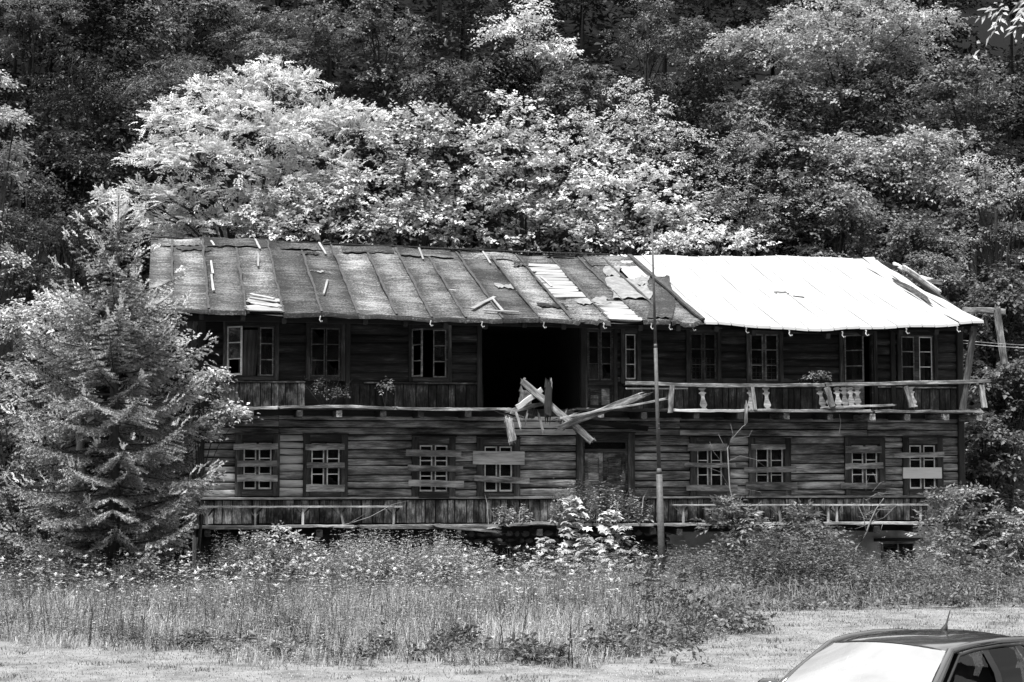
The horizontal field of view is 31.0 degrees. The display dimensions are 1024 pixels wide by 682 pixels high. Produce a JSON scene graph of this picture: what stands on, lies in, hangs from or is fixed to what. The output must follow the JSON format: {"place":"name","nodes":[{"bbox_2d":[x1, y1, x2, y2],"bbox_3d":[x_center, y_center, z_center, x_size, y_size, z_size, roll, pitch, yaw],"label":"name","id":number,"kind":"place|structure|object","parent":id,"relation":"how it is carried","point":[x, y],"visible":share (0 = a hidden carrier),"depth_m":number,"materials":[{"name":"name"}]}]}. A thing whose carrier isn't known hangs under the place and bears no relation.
{"place":"outdoors","nodes":[
{"label":"outdoors","id":0,"kind":"place"},
{"bbox_2d":[0,565,795,669],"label":"meadow grass","id":1,"kind":"structure","parent":0,"point":[493,630],"depth_m":28.93,"materials":[{"name":"grey plant"}]},
{"bbox_2d":[0,0,1023,681],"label":"ground","id":2,"kind":"structure","parent":0,"point":[1000,38],"depth_m":70.42,"materials":[{"name":"grey soil"}]},
{"bbox_2d":[0,69,38,375],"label":"tree","id":3,"kind":"object","parent":2,"relation":"on","point":[8,161],"visible":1,"depth_m":43.95,"materials":[{"name":"grey plant"}]},
{"bbox_2d":[0,165,80,531],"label":"tree","id":4,"kind":"object","parent":2,"relation":"on","point":[22,280],"visible":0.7,"depth_m":53.55,"materials":[{"name":"grey plant"}]},
{"bbox_2d":[0,0,87,219],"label":"tree","id":5,"kind":"object","parent":2,"relation":"on","point":[32,26],"visible":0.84,"depth_m":70.70,"materials":[{"name":"grey plant"}]},
{"bbox_2d":[0,454,88,585],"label":"bush","id":6,"kind":"object","parent":2,"relation":"on","point":[9,547],"visible":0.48,"depth_m":39.04,"materials":[{"name":"grey plant"}]},
{"bbox_2d":[0,354,98,585],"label":"tree","id":7,"kind":"object","parent":2,"relation":"on","point":[13,431],"visible":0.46,"depth_m":39.84,"materials":[{"name":"grey plant"}]},
{"bbox_2d":[0,288,102,576],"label":"tree","id":8,"kind":"object","parent":2,"relation":"on","point":[7,318],"visible":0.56,"depth_m":40.32,"materials":[{"name":"grey plant"}]},
{"bbox_2d":[4,119,133,413],"bbox_3d":[-14.458,-2.378,59.646,3.870,9.618,4.810,4,-5,-42],"label":"tree","id":9,"kind":"object","parent":2,"relation":"on","point":[74,179],"visible":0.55,"depth_m":59.35,"materials":[{"name":"grey plant"}]},
{"bbox_2d":[2,42,151,266],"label":"tree","id":10,"kind":"object","parent":2,"relation":"on","point":[96,103],"visible":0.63,"depth_m":67.56,"materials":[{"name":"grey plant"}]},
{"bbox_2d":[12,198,149,564],"bbox_3d":[-11.954,1.160,50.590,3.397,10.353,3.336,-3,-5,34],"label":"tree","id":11,"kind":"object","parent":2,"relation":"on","point":[80,277],"visible":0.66,"depth_m":50.66,"materials":[{"name":"grey plant"}]},
{"bbox_2d":[0,188,227,592],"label":"spruce tree","id":12,"kind":"object","parent":2,"relation":"on","point":[155,483],"visible":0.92,"depth_m":37.69,"materials":[{"name":"grey plant"}]},
{"bbox_2d":[107,373,194,576],"bbox_3d":[-8.513,3.276,43.449,2.381,5.147,2.350,1,-4,-11],"label":"bush","id":13,"kind":"object","parent":2,"relation":"on","point":[177,381],"visible":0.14,"depth_m":43.65,"materials":[{"name":"grey plant"}]},
{"bbox_2d":[118,286,185,557],"bbox_3d":[-8.760,2.093,44.821,1.939,7.679,1.971,1,-4,-11],"label":"tree","id":14,"kind":"object","parent":2,"relation":"on","point":[145,439],"visible":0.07,"depth_m":44.95,"materials":[{"name":"grey plant"}]},
{"bbox_2d":[93,55,254,326],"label":"tree","id":15,"kind":"object","parent":2,"relation":"on","point":[189,65],"visible":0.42,"depth_m":65.89,"materials":[{"name":"grey plant"}]},
{"bbox_2d":[106,0,269,113],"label":"tree","id":16,"kind":"object","parent":2,"relation":"on","point":[166,19],"visible":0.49,"depth_m":80.88,"materials":[{"name":"grey plant"}]},
{"bbox_2d":[143,329,262,575],"bbox_3d":[-6.635,2.640,39.407,2.613,5.843,1.649,1,-4,-11],"label":"tree","id":17,"kind":"object","parent":2,"relation":"on","point":[230,411],"visible":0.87,"depth_m":39.39,"materials":[{"name":"grey plant"}]},
{"bbox_2d":[85,53,392,248],"bbox_3d":[-8.254,-2.123,56.586,9.623,13.785,5.232,1,-4,-11],"label":"tree","id":18,"kind":"object","parent":2,"relation":"on","point":[248,98],"visible":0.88,"depth_m":56.42,"materials":[{"name":"white plant"}]},
{"bbox_2d":[227,520,323,582],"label":"weed bush","id":19,"kind":"object","parent":2,"relation":"on","point":[277,532],"visible":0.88,"depth_m":38.46,"materials":[{"name":"grey plant"}]},
{"bbox_2d":[200,0,366,167],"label":"tree","id":20,"kind":"object","parent":2,"relation":"on","point":[289,50],"visible":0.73,"depth_m":79.47,"materials":[{"name":"grey plant"}]},
{"bbox_2d":[196,153,449,244],"bbox_3d":[-5.571,0.088,54.789,7.647,11.587,3.640,1,-4,-11],"label":"hazel bush","id":21,"kind":"object","parent":2,"relation":"on","point":[377,219],"visible":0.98,"depth_m":54.99,"materials":[{"name":"white plant"}]},
{"bbox_2d":[0,543,663,634],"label":"seed heads","id":22,"kind":"object","parent":2,"relation":"on","point":[311,572],"visible":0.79,"depth_m":33.68,"materials":[{"name":"grey plant"}]},
{"bbox_2d":[210,527,493,593],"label":"nettles","id":23,"kind":"object","parent":2,"relation":"on","point":[382,554],"visible":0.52,"depth_m":38.88,"materials":[{"name":"grey plant"}]},
{"bbox_2d":[0,552,713,665],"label":"wildflowers","id":24,"kind":"object","parent":2,"relation":"on","point":[347,592],"visible":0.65,"depth_m":31.36,"materials":[{"name":"white plant"}]},
{"bbox_2d":[0,544,726,667],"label":"dock stems","id":25,"kind":"object","parent":2,"relation":"on","point":[268,605],"visible":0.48,"depth_m":28.76,"materials":[{"name":"grey plant"}]},
{"bbox_2d":[335,0,442,140],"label":"tree","id":26,"kind":"object","parent":2,"relation":"on","point":[380,77],"visible":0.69,"depth_m":83.36,"materials":[{"name":"grey plant"}]},
{"bbox_2d":[0,539,797,669],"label":"meadow herbs","id":27,"kind":"object","parent":2,"relation":"on","point":[375,615],"visible":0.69,"depth_m":31.47,"materials":[{"name":"grey plant"}]},
{"bbox_2d":[350,96,513,252],"bbox_3d":[-2.743,-1.134,56.390,4.879,12.884,3.600,3,-5,-34],"label":"hazel bush","id":28,"kind":"object","parent":2,"relation":"on","point":[431,120],"visible":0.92,"depth_m":56.82,"materials":[{"name":"grey plant"}]},
{"bbox_2d":[386,56,508,247],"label":"tree","id":29,"kind":"object","parent":2,"relation":"on","point":[453,96],"visible":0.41,"depth_m":70.45,"materials":[{"name":"grey plant"}]},
{"bbox_2d":[175,594,781,665],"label":"edge weeds","id":30,"kind":"object","parent":2,"relation":"on","point":[729,614],"visible":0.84,"depth_m":26.13,"materials":[{"name":"grey plant"}]},
{"bbox_2d":[0,0,1023,418],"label":"woodland","id":31,"kind":"object","parent":2,"relation":"on","point":[104,14],"visible":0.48,"depth_m":69.51,"materials":[{"name":"black plant"}]},
{"bbox_2d":[0,0,1023,565],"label":"undergrowth","id":32,"kind":"object","parent":2,"relation":"on","point":[446,244],"visible":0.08,"depth_m":85.34,"materials":[{"name":"black plant"}]},
{"bbox_2d":[467,0,583,157],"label":"tree","id":33,"kind":"object","parent":2,"relation":"on","point":[534,53],"visible":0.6,"depth_m":82.64,"materials":[{"name":"white plant"}]},
{"bbox_2d":[450,89,614,255],"bbox_3d":[0.665,-1.415,57.505,5.361,13.106,3.978,1,-4,-11],"label":"hazel bush","id":34,"kind":"object","parent":2,"relation":"on","point":[542,212],"visible":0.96,"depth_m":57.72,"materials":[{"name":"grey plant"}]},
{"bbox_2d":[522,537,573,577],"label":"maple sapling","id":35,"kind":"object","parent":2,"relation":"on","point":[545,549],"visible":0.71,"depth_m":39.95,"materials":[{"name":"grey plant"}]},
{"bbox_2d":[487,61,623,254],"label":"tree","id":36,"kind":"object","parent":2,"relation":"on","point":[589,96],"visible":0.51,"depth_m":73.16,"materials":[{"name":"grey plant"}]},
{"bbox_2d":[486,471,653,525],"bbox_3d":[1.382,3.569,42.150,4.115,1.310,1.155,1,-4,-11],"label":"thicket","id":37,"kind":"object","parent":2,"relation":"on","point":[631,511],"visible":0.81,"depth_m":42.17,"materials":[{"name":"grey plant"}]},
{"bbox_2d":[557,496,595,572],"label":"maple sapling","id":38,"kind":"object","parent":2,"relation":"on","point":[568,501],"visible":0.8,"depth_m":40.42,"materials":[{"name":"white plant"}]},
{"bbox_2d":[148,236,1007,582],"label":"timber house","id":39,"kind":"structure","parent":2,"relation":"on","point":[456,344],"depth_m":43.39,"materials":[{"name":"wood"}]},
{"bbox_2d":[223,322,278,380],"bbox_3d":[-5.887,0.206,41.603,1.290,1.358,0.543,1,-4,-11],"label":"window","id":40,"kind":"structure","parent":39,"relation":"in","point":[250,342],"depth_m":41.75,"materials":[{"name":"white paint"}]},
{"bbox_2d":[233,433,280,495],"bbox_3d":[-5.751,2.784,41.545,1.061,1.414,0.242,1,-4,-11],"label":"window","id":41,"kind":"structure","parent":39,"relation":"in","point":[257,442],"depth_m":41.46,"materials":[{"name":"white paint"}]},
{"bbox_2d":[201,506,402,524],"bbox_3d":[-4.714,3.899,41.257,4.538,0.435,0.354,1,-4,-11],"label":"railing","id":42,"kind":"object","parent":39,"relation":"on","point":[392,513],"visible":0.97,"depth_m":41.14,"materials":[{"name":"wood"}]},
{"bbox_2d":[306,323,344,380],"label":"window","id":43,"kind":"structure","parent":39,"relation":"in","point":[310,361],"depth_m":41.96,"materials":[{"name":"black wood"}]},
{"bbox_2d":[303,433,348,496],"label":"window","id":44,"kind":"structure","parent":39,"relation":"in","point":[331,441],"depth_m":41.75,"materials":[{"name":"white paint"}]},
{"bbox_2d":[300,369,352,404],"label":"balcony bush","id":45,"kind":"object","parent":39,"relation":"on","point":[326,392],"visible":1,"depth_m":41.16,"materials":[{"name":"grey plant"}]},
{"bbox_2d":[376,376,395,406],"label":"balcony plant","id":46,"kind":"object","parent":39,"relation":"on","point":[387,386],"visible":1,"depth_m":41.32,"materials":[{"name":"grey plant"}]},
{"bbox_2d":[409,325,451,381],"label":"window","id":47,"kind":"structure","parent":39,"relation":"in","point":[415,331],"depth_m":42.35,"materials":[{"name":"black wood"}]},
{"bbox_2d":[406,436,463,497],"bbox_3d":[-1.780,2.889,42.295,1.349,1.431,0.242,1,-4,-11],"label":"window","id":48,"kind":"structure","parent":39,"relation":"in","point":[449,442],"depth_m":42.21,"materials":[{"name":"white paint"}]},
{"bbox_2d":[473,437,529,497],"bbox_3d":[-0.263,2.925,42.583,1.339,1.410,0.241,1,-4,-11],"label":"window","id":49,"kind":"structure","parent":39,"relation":"in","point":[481,457],"depth_m":42.49,"materials":[{"name":"white paint"}]},
{"bbox_2d":[504,416,515,445],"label":"dangling beam","id":50,"kind":"structure","parent":39,"relation":"hanging from","point":[510,429],"depth_m":41.48,"materials":[{"name":"grey wood"}]},
{"bbox_2d":[506,402,543,413],"bbox_3d":[0.358,1.497,41.775,1.197,0.110,0.050,-12,2,-26],"label":"sagging plank","id":51,"kind":"object","parent":39,"relation":"attached to","point":[525,407],"visible":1,"depth_m":41.74,"materials":[{"name":"grey wood"}]},
{"bbox_2d":[544,377,551,422],"bbox_3d":[0.819,1.361,41.722,0.172,1.131,0.129,2,-8,-11],"label":"snapped post","id":52,"kind":"object","parent":39,"relation":"attached to","point":[548,401],"visible":1,"depth_m":41.68,"materials":[{"name":"grey wood"}]},
{"bbox_2d":[520,377,595,443],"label":"fallen beam","id":53,"kind":"structure","parent":39,"relation":"attached to","point":[556,410],"depth_m":41.73,"materials":[{"name":"grey wood"}]},
{"bbox_2d":[515,387,542,409],"bbox_3d":[0.395,1.311,41.745,0.813,0.140,0.037,-34,14,-29],"label":"pale plank","id":54,"kind":"object","parent":53,"relation":"attached to","point":[523,402],"visible":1,"depth_m":41.67,"materials":[{"name":"white wood"}]},
{"bbox_2d":[561,410,622,415],"bbox_3d":[1.817,1.649,42.330,1.572,0.147,0.051,-1,-4,2],"label":"collapsed board","id":55,"kind":"object","parent":39,"relation":"on","point":[568,413],"visible":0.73,"depth_m":42.30,"materials":[{"name":"black wood"}]},
{"bbox_2d":[585,328,617,407],"bbox_3d":[2.050,0.602,43.214,0.857,2.004,0.280,1,-4,-11],"label":"balcony door","id":56,"kind":"structure","parent":39,"relation":"in","point":[600,392],"depth_m":43.16,"materials":[{"name":"black wood"}]},
{"bbox_2d":[552,392,651,431],"bbox_3d":[2.067,1.573,41.870,2.582,0.170,0.055,-21,1,-14],"label":"splintered plank","id":57,"kind":"object","parent":39,"relation":"attached to","point":[621,402],"visible":1,"depth_m":41.83,"materials":[{"name":"grey wood"}]},
{"bbox_2d":[557,397,666,418],"bbox_3d":[2.299,1.533,41.888,2.733,0.066,0.062,-9,-1,-17],"label":"long pole","id":58,"kind":"object","parent":57,"relation":"on","point":[600,410],"visible":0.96,"depth_m":41.83,"materials":[{"name":"grey wood"}]},
{"bbox_2d":[575,432,635,520],"bbox_3d":[2.170,3.175,43.034,1.440,2.107,0.233,1,-4,-11],"label":"front door","id":59,"kind":"structure","parent":39,"relation":"in","point":[594,467],"depth_m":43.03,"materials":[{"name":"grey wood"}]},
{"bbox_2d":[583,419,648,430],"bbox_3d":[2.430,1.962,43.022,1.568,0.133,0.041,7,-5,-10],"label":"plank","id":60,"kind":"object","parent":39,"relation":"attached to","point":[617,425],"visible":0.96,"depth_m":43.01,"materials":[{"name":"black wood"}]},
{"bbox_2d":[621,329,640,383],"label":"window","id":61,"kind":"structure","parent":39,"relation":"in","point":[625,350],"depth_m":43.29,"materials":[{"name":"white paint"}]},
{"bbox_2d":[686,327,721,383],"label":"window","id":62,"kind":"structure","parent":39,"relation":"in","point":[717,336],"depth_m":43.64,"materials":[{"name":"black wood"}]},
{"bbox_2d":[684,436,737,495],"bbox_3d":[4.664,2.958,43.521,1.312,1.399,0.240,1,-4,-11],"label":"window","id":63,"kind":"structure","parent":39,"relation":"in","point":[696,444],"depth_m":43.42,"materials":[{"name":"white paint"}]},
{"bbox_2d":[746,330,783,383],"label":"window","id":64,"kind":"structure","parent":39,"relation":"in","point":[779,379],"depth_m":43.93,"materials":[{"name":"black wood"}]},
{"bbox_2d":[744,437,797,495],"bbox_3d":[6.112,2.977,43.795,1.320,1.409,0.242,1,-4,-11],"label":"window","id":65,"kind":"structure","parent":39,"relation":"in","point":[769,488],"depth_m":43.71,"materials":[{"name":"white paint"}]},
{"bbox_2d":[669,504,927,522],"bbox_3d":[6.798,4.053,43.441,6.308,0.429,0.357,1,-4,-11],"label":"railing","id":66,"kind":"object","parent":39,"relation":"on","point":[779,508],"visible":0.91,"depth_m":43.41,"materials":[{"name":"grey wood"}]},
{"bbox_2d":[798,370,831,408],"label":"balcony plant","id":67,"kind":"object","parent":39,"relation":"on","point":[822,376],"visible":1,"depth_m":43.07,"materials":[{"name":"grey plant"}]},
{"bbox_2d":[839,331,877,409],"bbox_3d":[8.338,0.675,44.265,0.992,2.005,0.467,1,-4,-11],"label":"balcony door","id":68,"kind":"structure","parent":39,"relation":"in","point":[873,362],"depth_m":44.30,"materials":[{"name":"black wood"}]},
{"bbox_2d":[840,436,890,495],"bbox_3d":[8.438,2.997,44.237,1.275,1.425,0.241,1,-4,-11],"label":"window","id":69,"kind":"structure","parent":39,"relation":"in","point":[863,446],"depth_m":44.16,"materials":[{"name":"white paint"}]},
{"bbox_2d":[874,538,922,573],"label":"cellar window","id":70,"kind":"structure","parent":39,"relation":"in","point":[893,544],"depth_m":44.22,"materials":[{"name":"black glass"}]},
{"bbox_2d":[897,330,937,385],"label":"window","id":71,"kind":"structure","parent":39,"relation":"in","point":[904,351],"depth_m":44.68,"materials":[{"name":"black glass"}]},
{"bbox_2d":[894,436,943,494],"bbox_3d":[9.788,3.009,44.495,1.296,1.422,0.239,1,-4,-11],"label":"window","id":72,"kind":"structure","parent":39,"relation":"in","point":[936,472],"depth_m":44.44,"materials":[{"name":"white paint"}]},
{"bbox_2d":[558,536,618,577],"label":"maple sapling","id":73,"kind":"object","parent":2,"relation":"on","point":[591,540],"visible":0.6,"depth_m":39.93,"materials":[{"name":"grey plant"}]},
{"bbox_2d":[591,510,625,572],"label":"maple sapling","id":74,"kind":"object","parent":2,"relation":"on","point":[603,528],"visible":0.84,"depth_m":40.64,"materials":[{"name":"white plant"}]},
{"bbox_2d":[612,525,648,571],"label":"maple sapling","id":75,"kind":"object","parent":2,"relation":"on","point":[623,528],"visible":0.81,"depth_m":40.61,"materials":[{"name":"grey plant"}]},
{"bbox_2d":[543,134,724,257],"bbox_3d":[3.812,-0.460,57.313,5.982,12.173,3.520,1,-4,-11],"label":"hazel bush","id":76,"kind":"object","parent":2,"relation":"on","point":[643,207],"visible":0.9,"depth_m":57.53,"materials":[{"name":"grey plant"}]},
{"bbox_2d":[551,76,718,255],"bbox_3d":[4.276,-3.271,63.177,6.117,11.896,3.073,1,-4,-11],"label":"tree","id":77,"kind":"object","parent":2,"relation":"on","point":[636,130],"visible":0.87,"depth_m":63.42,"materials":[{"name":"grey plant"}]},
{"bbox_2d":[597,0,701,135],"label":"tree","id":78,"kind":"object","parent":2,"relation":"on","point":[647,78],"visible":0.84,"depth_m":86.75,"materials":[{"name":"grey plant"}]},
{"bbox_2d":[651,219,665,578],"bbox_3d":[3.210,1.417,40.299,0.291,8.197,0.157,2,-4,-23],"label":"flagpole","id":79,"kind":"object","parent":2,"relation":"on","point":[660,516],"visible":0.95,"depth_m":40.20,"materials":[{"name":"metal"}]},
{"bbox_2d":[616,562,725,621],"bbox_3d":[2.744,4.470,31.423,2.045,1.360,2.164,1,-4,-11],"label":"dark shrub","id":80,"kind":"object","parent":2,"relation":"on","point":[683,573],"visible":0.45,"depth_m":31.77,"materials":[{"name":"grey plant"}]},
{"bbox_2d":[647,15,763,190],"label":"tree","id":81,"kind":"object","parent":2,"relation":"on","point":[693,61],"visible":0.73,"depth_m":82.19,"materials":[{"name":"grey plant"}]},
{"bbox_2d":[636,220,781,256],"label":"hazel bush","id":82,"kind":"object","parent":2,"relation":"on","point":[666,239],"visible":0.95,"depth_m":55.89,"materials":[{"name":"white plant"}]},
{"bbox_2d":[705,424,763,556],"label":"bare sapling","id":83,"kind":"object","parent":2,"relation":"on","point":[728,467],"visible":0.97,"depth_m":41.73,"materials":[{"name":"grey plant"}]},
{"bbox_2d":[689,491,789,579],"bbox_3d":[5.016,4.604,41.215,2.378,2.518,2.291,-1,-4,20],"label":"elder bush","id":84,"kind":"object","parent":2,"relation":"on","point":[727,541],"visible":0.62,"depth_m":41.16,"materials":[{"name":"grey plant"}]},
{"bbox_2d":[680,102,825,255],"bbox_3d":[8.086,-2.173,61.706,4.941,11.978,3.341,1,-4,-11],"label":"tree","id":85,"kind":"object","parent":2,"relation":"on","point":[730,213],"visible":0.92,"depth_m":62.06,"materials":[{"name":"grey plant"}]},
{"bbox_2d":[700,66,833,255],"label":"tree","id":86,"kind":"object","parent":2,"relation":"on","point":[766,90],"visible":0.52,"depth_m":72.82,"materials":[{"name":"grey plant"}]},
{"bbox_2d":[738,127,826,254],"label":"tree","id":87,"kind":"object","parent":2,"relation":"on","point":[789,142],"visible":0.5,"depth_m":67.57,"materials":[{"name":"grey plant"}]},
{"bbox_2d":[769,498,854,572],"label":"elder bush","id":88,"kind":"object","parent":2,"relation":"on","point":[804,509],"visible":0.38,"depth_m":41.27,"materials":[{"name":"grey plant"}]},
{"bbox_2d":[736,167,892,260],"bbox_3d":[10.365,-1.382,63.741,5.483,9.451,4.829,-2,-5,28],"label":"tree","id":89,"kind":"object","parent":2,"relation":"on","point":[824,234],"visible":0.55,"depth_m":63.19,"materials":[{"name":"grey plant"}]},
{"bbox_2d":[667,511,1005,599],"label":"weeds","id":90,"kind":"object","parent":2,"relation":"on","point":[800,563],"visible":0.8,"depth_m":38.96,"materials":[{"name":"grey plant"}]},
{"bbox_2d":[696,0,979,235],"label":"tree","id":91,"kind":"object","parent":2,"relation":"on","point":[840,60],"visible":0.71,"depth_m":78.04,"materials":[{"name":"grey plant"}]},
{"bbox_2d":[703,565,1023,611],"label":"brambles","id":92,"kind":"object","parent":2,"relation":"on","point":[841,596],"visible":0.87,"depth_m":35.47,"materials":[{"name":"grey plant"}]},
{"bbox_2d":[851,475,895,561],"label":"dead bush","id":93,"kind":"object","parent":2,"relation":"on","point":[870,521],"visible":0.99,"depth_m":42.53,"materials":[{"name":"grey plant"}]},
{"bbox_2d":[777,119,994,274],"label":"tree","id":94,"kind":"object","parent":2,"relation":"on","point":[857,155],"visible":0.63,"depth_m":67.44,"materials":[{"name":"grey plant"}]},
{"bbox_2d":[758,610,1023,681],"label":"parked car","id":95,"kind":"object","parent":2,"relation":"on","point":[944,653],"visible":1,"depth_m":15.33,"materials":[{"name":"paint"}]},
{"bbox_2d":[867,205,993,307],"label":"tree","id":96,"kind":"object","parent":2,"relation":"on","point":[912,232],"visible":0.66,"depth_m":58.51,"materials":[{"name":"grey plant"}]},
{"bbox_2d":[892,250,975,304],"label":"bush","id":97,"kind":"object","parent":2,"relation":"on","point":[944,277],"visible":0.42,"depth_m":53.70,"materials":[{"name":"grey plant"}]},
{"bbox_2d":[897,480,1023,583],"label":"spreading shrub","id":98,"kind":"object","parent":2,"relation":"on","point":[998,552],"visible":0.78,"depth_m":42.10,"materials":[{"name":"grey plant"}]},
{"bbox_2d":[898,43,1023,304],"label":"tree","id":99,"kind":"object","parent":2,"relation":"on","point":[974,97],"visible":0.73,"depth_m":73.37,"materials":[{"name":"grey plant"}]},
{"bbox_2d":[946,145,1023,487],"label":"tree","id":100,"kind":"object","parent":2,"relation":"on","point":[990,257],"visible":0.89,"depth_m":61.59,"materials":[{"name":"grey plant"}]},
{"bbox_2d":[952,260,1023,562],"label":"tree","id":101,"kind":"object","parent":2,"relation":"on","point":[1011,302],"visible":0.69,"depth_m":51.41,"materials":[{"name":"grey plant"}]},
{"bbox_2d":[965,408,1023,572],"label":"bush","id":102,"kind":"object","parent":2,"relation":"on","point":[986,463],"visible":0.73,"depth_m":45.68,"materials":[{"name":"grey plant"}]},
{"bbox_2d":[965,346,1023,566],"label":"tree","id":103,"kind":"object","parent":2,"relation":"on","point":[1000,387],"visible":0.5,"depth_m":49.05,"materials":[{"name":"grey plant"}]},
{"bbox_2d":[973,0,1023,59],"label":"tree","id":104,"kind":"object","parent":2,"relation":"on","point":[1018,5],"visible":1,"depth_m":16.36,"materials":[{"name":"white plant"}]},
{"bbox_2d":[990,507,1023,579],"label":"bright shrub","id":105,"kind":"object","parent":2,"relation":"on","point":[1020,513],"visible":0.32,"depth_m":43.79,"materials":[{"name":"grey plant"}]},
{"bbox_2d":[0,605,1023,681],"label":"lawn grass","id":106,"kind":"structure","parent":0,"point":[560,665],"depth_m":25.16,"materials":[{"name":"grey plant"}]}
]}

